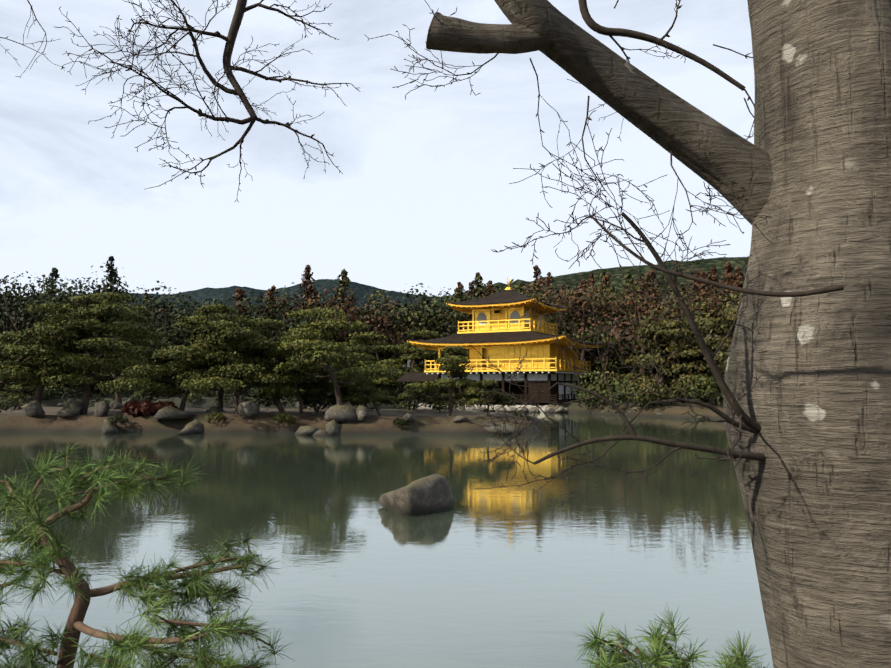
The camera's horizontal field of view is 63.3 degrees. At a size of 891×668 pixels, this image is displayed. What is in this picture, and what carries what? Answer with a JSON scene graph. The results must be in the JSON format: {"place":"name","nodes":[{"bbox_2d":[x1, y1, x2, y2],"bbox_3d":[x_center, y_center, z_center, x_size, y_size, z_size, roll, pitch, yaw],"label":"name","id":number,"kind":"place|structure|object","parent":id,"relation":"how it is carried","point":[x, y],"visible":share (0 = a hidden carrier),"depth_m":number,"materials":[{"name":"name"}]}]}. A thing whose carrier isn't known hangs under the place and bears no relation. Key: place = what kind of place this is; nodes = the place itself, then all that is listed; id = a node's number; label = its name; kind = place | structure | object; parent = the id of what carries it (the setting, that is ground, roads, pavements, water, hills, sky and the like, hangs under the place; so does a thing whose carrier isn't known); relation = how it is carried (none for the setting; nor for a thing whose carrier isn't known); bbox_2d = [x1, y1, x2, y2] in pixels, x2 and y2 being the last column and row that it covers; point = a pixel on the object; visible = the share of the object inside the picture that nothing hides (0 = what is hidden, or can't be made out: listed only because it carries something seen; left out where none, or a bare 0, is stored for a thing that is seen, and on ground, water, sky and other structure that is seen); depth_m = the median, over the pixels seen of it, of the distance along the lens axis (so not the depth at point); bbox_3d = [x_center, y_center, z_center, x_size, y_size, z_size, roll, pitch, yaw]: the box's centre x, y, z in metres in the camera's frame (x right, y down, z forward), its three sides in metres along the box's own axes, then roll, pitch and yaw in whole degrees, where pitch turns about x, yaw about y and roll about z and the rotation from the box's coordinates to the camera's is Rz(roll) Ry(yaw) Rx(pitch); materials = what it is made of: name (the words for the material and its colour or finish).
{"place":"outdoors","nodes":[
{"label":"outdoors","id":0,"kind":"place"},
{"bbox_2d":[8,279,438,361],"bbox_3d":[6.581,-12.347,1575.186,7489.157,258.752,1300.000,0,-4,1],"label":"hill","id":1,"kind":"structure","parent":0,"point":[360,291],"depth_m":1559.96,"materials":[{"name":"green plant"}]},
{"bbox_2d":[0,356,723,434],"bbox_3d":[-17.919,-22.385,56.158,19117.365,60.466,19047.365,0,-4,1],"label":"terrain","id":2,"kind":"structure","parent":0,"point":[373,422],"depth_m":38.26,"materials":[{"name":"soil"},{"name":"sand"}]},
{"bbox_2d":[24,400,44,416],"bbox_3d":[-22.273,3.995,39.141,1.627,0.922,0.824,-2,-5,31],"label":"island rock","id":3,"kind":"object","parent":2,"relation":"on","point":[35,408],"visible":0.98,"depth_m":38.78,"materials":[{"name":"grey stone"}]},
{"bbox_2d":[0,313,98,391],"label":"island pine","id":4,"kind":"object","parent":2,"relation":"on","point":[12,371],"depth_m":39.62,"materials":[{"name":"green plant"}]},
{"bbox_2d":[0,295,119,404],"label":"island pine","id":5,"kind":"object","parent":2,"relation":"on","point":[54,328],"depth_m":39.41,"materials":[{"name":"green plant"}]},
{"bbox_2d":[57,400,83,416],"bbox_3d":[-20.508,4.024,39.284,1.114,0.879,1.526,0,-4,1],"label":"island rock","id":6,"kind":"object","parent":2,"relation":"on","point":[70,408],"visible":0.92,"depth_m":39.20,"materials":[{"name":"grey stone"}]},
{"bbox_2d":[0,263,143,396],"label":"forest trees","id":7,"kind":"object","parent":2,"relation":"on","point":[15,306],"depth_m":100.54,"materials":[{"name":"green plant"}]},
{"bbox_2d":[29,292,170,414],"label":"island pine","id":8,"kind":"object","parent":2,"relation":"on","point":[142,333],"depth_m":40.20,"materials":[{"name":"green plant"}]},
{"bbox_2d":[93,401,110,415],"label":"island rock","id":9,"kind":"object","parent":2,"relation":"on","point":[101,408],"visible":0.98,"depth_m":38.59,"materials":[{"name":"grey stone"}]},
{"bbox_2d":[102,419,119,433],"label":"shore rock","id":10,"kind":"object","parent":2,"relation":"on","point":[108,427],"visible":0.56,"depth_m":36.86,"materials":[{"name":"grey stone"}]},
{"bbox_2d":[109,401,122,408],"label":"island rock","id":11,"kind":"object","parent":2,"relation":"on","point":[115,405],"visible":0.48,"depth_m":49.47,"materials":[{"name":"grey stone"}]},
{"bbox_2d":[65,303,174,403],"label":"island pine","id":12,"kind":"object","parent":2,"relation":"on","point":[146,349],"depth_m":49.78,"materials":[{"name":"green plant"}]},
{"bbox_2d":[0,442,292,667],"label":"pine","id":13,"kind":"object","parent":2,"relation":"on","point":[134,643],"visible":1,"depth_m":3.05,"materials":[{"name":"green plant"}]},
{"bbox_2d":[128,351,211,400],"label":"island pine","id":14,"kind":"object","parent":2,"relation":"on","point":[176,390],"depth_m":41.21,"materials":[{"name":"green plant"}]},
{"bbox_2d":[152,406,195,418],"bbox_3d":[-14.485,4.132,38.252,1.998,0.673,1.675,0,-4,1],"label":"island rock","id":15,"kind":"object","parent":2,"relation":"on","point":[168,412],"visible":1,"depth_m":37.85,"materials":[{"name":"grey stone"}]},
{"bbox_2d":[76,256,277,396],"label":"forest trees","id":16,"kind":"object","parent":2,"relation":"on","point":[157,312],"depth_m":102.75,"materials":[{"name":"green plant"}]},
{"bbox_2d":[94,319,261,410],"bbox_3d":[-13.773,1.703,39.117,8.487,5.525,6.494,4,-5,-41],"label":"island pine","id":17,"kind":"object","parent":2,"relation":"on","point":[141,370],"depth_m":38.34,"materials":[{"name":"green plant"}]},
{"bbox_2d":[177,419,202,434],"bbox_3d":[-13.045,4.776,36.805,1.328,0.818,2.551,0,-4,1],"label":"shore rock","id":18,"kind":"object","parent":2,"relation":"on","point":[194,426],"visible":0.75,"depth_m":36.70,"materials":[{"name":"grey stone"}]},
{"bbox_2d":[160,303,269,407],"bbox_3d":[-12.942,1.447,40.432,6.078,6.071,5.932,0,-4,1],"label":"island pine","id":19,"kind":"object","parent":2,"relation":"on","point":[178,365],"depth_m":39.08,"materials":[{"name":"green plant"}]},
{"bbox_2d":[206,406,225,412],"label":"island rock","id":20,"kind":"object","parent":2,"relation":"on","point":[212,409],"visible":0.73,"depth_m":40.20,"materials":[{"name":"grey stone"}]},
{"bbox_2d":[173,313,309,413],"bbox_3d":[-11.156,1.617,38.740,7.171,5.587,7.281,0,-4,1],"label":"island pine","id":21,"kind":"object","parent":2,"relation":"on","point":[223,326],"depth_m":37.73,"materials":[{"name":"green plant"}]},
{"bbox_2d":[237,401,259,417],"bbox_3d":[-10.385,3.956,38.053,1.294,0.864,1.359,0,-4,1],"label":"island rock","id":22,"kind":"object","parent":2,"relation":"on","point":[247,409],"visible":0.92,"depth_m":37.50,"materials":[{"name":"grey stone"}]},
{"bbox_2d":[186,318,320,412],"bbox_3d":[-10.182,1.747,39.791,7.221,5.516,7.609,0,-4,1],"label":"island pine","id":23,"kind":"object","parent":2,"relation":"on","point":[241,368],"depth_m":38.16,"materials":[{"name":"green plant"}]},
{"bbox_2d":[0,385,533,425],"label":"island shrubs","id":24,"kind":"object","parent":2,"relation":"on","point":[138,408],"visible":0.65,"depth_m":39.63,"materials":[{"name":"green plant"}]},
{"bbox_2d":[247,348,337,413],"bbox_3d":[-8.245,2.549,39.405,4.796,3.781,4.427,0,-4,1],"label":"island pine","id":25,"kind":"object","parent":2,"relation":"on","point":[273,391],"depth_m":38.62,"materials":[{"name":"green plant"}]},
{"bbox_2d":[295,402,306,408],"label":"island rock","id":26,"kind":"object","parent":2,"relation":"on","point":[297,405],"visible":0.42,"depth_m":47.62,"materials":[{"name":"grey stone"}]},
{"bbox_2d":[295,426,318,434],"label":"shore rock","id":27,"kind":"object","parent":2,"relation":"on","point":[306,430],"visible":0.67,"depth_m":35.81,"materials":[{"name":"grey stone"}]},
{"bbox_2d":[301,370,329,411],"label":"pine tree","id":28,"kind":"object","parent":2,"relation":"on","point":[317,377],"depth_m":44.56,"materials":[{"name":"green plant"}]},
{"bbox_2d":[313,430,329,435],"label":"shore rock","id":29,"kind":"object","parent":2,"relation":"on","point":[320,433],"visible":0.52,"depth_m":35.44,"materials":[{"name":"grey stone"}]},
{"bbox_2d":[300,377,345,413],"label":"pine tree","id":30,"kind":"object","parent":2,"relation":"on","point":[311,391],"depth_m":39.71,"materials":[{"name":"green plant"}]},
{"bbox_2d":[326,419,339,434],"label":"shore rock","id":31,"kind":"object","parent":2,"relation":"on","point":[332,426],"visible":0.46,"depth_m":35.97,"materials":[{"name":"grey stone"}]},
{"bbox_2d":[272,307,403,404],"bbox_3d":[-5.702,1.489,38.321,7.190,6.028,7.504,0,-4,1],"label":"island pine","id":32,"kind":"object","parent":2,"relation":"on","point":[304,339],"depth_m":37.35,"materials":[{"name":"green plant"}]},
{"bbox_2d":[324,401,355,421],"bbox_3d":[-5.295,3.969,37.185,1.719,1.053,1.609,0,-4,1],"label":"island rock","id":33,"kind":"object","parent":2,"relation":"on","point":[345,412],"visible":0.88,"depth_m":36.75,"materials":[{"name":"grey stone"}]},
{"bbox_2d":[327,383,357,404],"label":"pine tree","id":34,"kind":"object","parent":2,"relation":"on","point":[345,396],"visible":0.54,"depth_m":39.87,"materials":[{"name":"green plant"}]},
{"bbox_2d":[319,344,376,409],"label":"island pine","id":35,"kind":"object","parent":2,"relation":"on","point":[356,349],"depth_m":47.53,"materials":[{"name":"green plant"}]},
{"bbox_2d":[238,264,462,395],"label":"forest trees","id":36,"kind":"object","parent":2,"relation":"on","point":[362,315],"depth_m":99.19,"materials":[{"name":"green plant"}]},
{"bbox_2d":[325,367,377,400],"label":"pine tree","id":37,"kind":"object","parent":2,"relation":"on","point":[328,398],"depth_m":41.07,"materials":[{"name":"green plant"}]},
{"bbox_2d":[0,371,722,412],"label":"bank shrubs","id":38,"kind":"object","parent":2,"relation":"on","point":[650,383],"visible":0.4,"depth_m":60.21,"materials":[{"name":"green plant"}]},
{"bbox_2d":[355,405,367,420],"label":"island rock","id":39,"kind":"object","parent":2,"relation":"on","point":[360,411],"visible":0.71,"depth_m":36.93,"materials":[{"name":"grey stone"}]},
{"bbox_2d":[348,379,398,415],"bbox_3d":[-3.919,3.413,38.326,2.864,2.083,2.674,0,-4,1],"label":"island pine","id":40,"kind":"object","parent":2,"relation":"on","point":[375,393],"depth_m":37.80,"materials":[{"name":"green plant"}]},
{"bbox_2d":[402,413,414,420],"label":"island rock","id":41,"kind":"object","parent":2,"relation":"on","point":[408,416],"visible":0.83,"depth_m":36.75,"materials":[{"name":"grey stone"}]},
{"bbox_2d":[397,382,422,409],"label":"pine tree","id":42,"kind":"object","parent":2,"relation":"on","point":[409,386],"depth_m":43.66,"materials":[{"name":"green plant"}]},
{"bbox_2d":[397,390,432,409],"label":"shrub","id":43,"kind":"object","parent":2,"relation":"on","point":[411,397],"depth_m":43.95,"materials":[{"name":"green plant"}]},
{"bbox_2d":[396,372,437,405],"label":"sosei fishing porch","id":44,"kind":"object","parent":2,"relation":"on","point":[421,377],"visible":0.17,"depth_m":80.77,"materials":[{"name":"brown wood"}]},
{"bbox_2d":[426,386,448,411],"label":"small island pine","id":45,"kind":"object","parent":2,"relation":"on","point":[439,398],"depth_m":42.67,"materials":[{"name":"green plant"}]},
{"bbox_2d":[0,0,890,667],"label":"bare tree trunk","id":46,"kind":"object","parent":2,"relation":"on","point":[802,184],"visible":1,"depth_m":2.25,"materials":[{"name":"brown plant"}]},
{"bbox_2d":[409,346,490,415],"bbox_3d":[0.223,2.561,38.568,4.350,3.862,3.462,0,-4,1],"label":"pine tree","id":47,"kind":"object","parent":2,"relation":"on","point":[454,366],"depth_m":37.95,"materials":[{"name":"green plant"}]},
{"bbox_2d":[453,415,468,421],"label":"island rock","id":48,"kind":"object","parent":2,"relation":"on","point":[458,418],"visible":0.98,"depth_m":36.52,"materials":[{"name":"grey stone"}]},
{"bbox_2d":[482,420,498,426],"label":"island rock","id":49,"kind":"object","parent":2,"relation":"on","point":[487,425],"visible":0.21,"depth_m":36.35,"materials":[{"name":"grey stone"}]},
{"bbox_2d":[466,379,515,415],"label":"pine tree","id":50,"kind":"object","parent":2,"relation":"on","point":[489,384],"depth_m":37.63,"materials":[{"name":"green plant"}]},
{"bbox_2d":[484,423,519,434],"bbox_3d":[2.761,4.829,36.847,2.548,0.630,1.728,-3,-5,39],"label":"shore rock","id":51,"kind":"object","parent":2,"relation":"on","point":[509,429],"visible":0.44,"depth_m":36.15,"materials":[{"name":"grey stone"}]},
{"bbox_2d":[407,278,605,411],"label":"temple pavilion","id":52,"kind":"structure","parent":2,"relation":"on","point":[502,336],"depth_m":71.14,"materials":[{"name":"gold metal"}]},
{"bbox_2d":[414,265,626,393],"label":"forest trees","id":53,"kind":"object","parent":2,"relation":"on","point":[542,294],"depth_m":95.34,"materials":[{"name":"green plant"}]},
{"bbox_2d":[627,407,640,412],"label":"bank rock","id":54,"kind":"object","parent":2,"relation":"on","point":[632,409],"visible":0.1,"depth_m":58.87,"materials":[{"name":"grey stone"}]},
{"bbox_2d":[560,261,746,407],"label":"forest trees","id":55,"kind":"object","parent":2,"relation":"on","point":[687,351],"depth_m":69.44,"materials":[{"name":"green plant"}]},
{"bbox_2d":[571,604,768,667],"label":"pine","id":56,"kind":"object","parent":2,"relation":"on","point":[739,660],"visible":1,"depth_m":2.40,"materials":[{"name":"green plant"}]},
{"bbox_2d":[0,0,754,296],"label":"sky","id":57,"kind":"structure","parent":0,"point":[424,194],"materials":[{"name":"white"}]},
{"bbox_2d":[0,406,773,667],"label":"pond water","id":58,"kind":"structure","parent":0,"point":[523,576],"depth_m":11.27,"materials":[{"name":"grey liquid"}]},
{"bbox_2d":[378,473,454,515],"bbox_3d":[-0.606,3.151,14.143,1.583,0.738,1.405,0,-4,1],"label":"pond rock","id":59,"kind":"object","parent":58,"relation":"in","point":[432,493],"visible":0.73,"depth_m":13.93,"materials":[{"name":"grey stone"}]},
{"bbox_2d":[418,403,426,409],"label":"footing rock","id":60,"kind":"object","parent":58,"relation":"in","point":[423,407],"visible":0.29,"depth_m":72.05,"materials":[{"name":"grey stone"}]},
{"bbox_2d":[475,406,485,411],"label":"footing rock","id":61,"kind":"object","parent":58,"relation":"on","point":[480,409],"visible":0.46,"depth_m":68.63,"materials":[{"name":"grey stone"}]},
{"bbox_2d":[494,406,505,411],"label":"footing rock","id":62,"kind":"object","parent":58,"relation":"on","point":[501,409],"visible":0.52,"depth_m":68.04,"materials":[{"name":"grey stone"}]},
{"bbox_2d":[506,407,516,411],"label":"footing rock","id":63,"kind":"object","parent":58,"relation":"on","point":[510,409],"visible":0.69,"depth_m":67.17,"materials":[{"name":"grey stone"}]},
{"bbox_2d":[516,406,527,411],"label":"footing rock","id":64,"kind":"object","parent":58,"relation":"on","point":[520,408],"visible":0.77,"depth_m":66.85,"materials":[{"name":"grey stone"}]},
{"bbox_2d":[525,416,540,425],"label":"shore rock","id":65,"kind":"object","parent":58,"relation":"in","point":[536,423],"visible":0.08,"depth_m":42.94,"materials":[{"name":"grey stone"}]},
{"bbox_2d":[529,407,538,411],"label":"footing rock","id":66,"kind":"object","parent":58,"relation":"on","point":[531,409],"visible":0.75,"depth_m":66.58,"materials":[{"name":"grey stone"}]},
{"bbox_2d":[545,404,556,412],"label":"bank rock","id":67,"kind":"object","parent":58,"relation":"on","point":[553,407],"visible":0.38,"depth_m":65.86,"materials":[{"name":"grey stone"}]},
{"bbox_2d":[554,406,564,412],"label":"footing rock","id":68,"kind":"object","parent":58,"relation":"in","point":[560,409],"visible":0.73,"depth_m":65.22,"materials":[{"name":"grey stone"}]},
{"bbox_2d":[368,257,748,362],"bbox_3d":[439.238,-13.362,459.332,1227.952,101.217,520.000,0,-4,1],"label":"hill","id":69,"kind":"structure","parent":0,"point":[719,263],"depth_m":470.31,"materials":[{"name":"green plant"}]}
]}

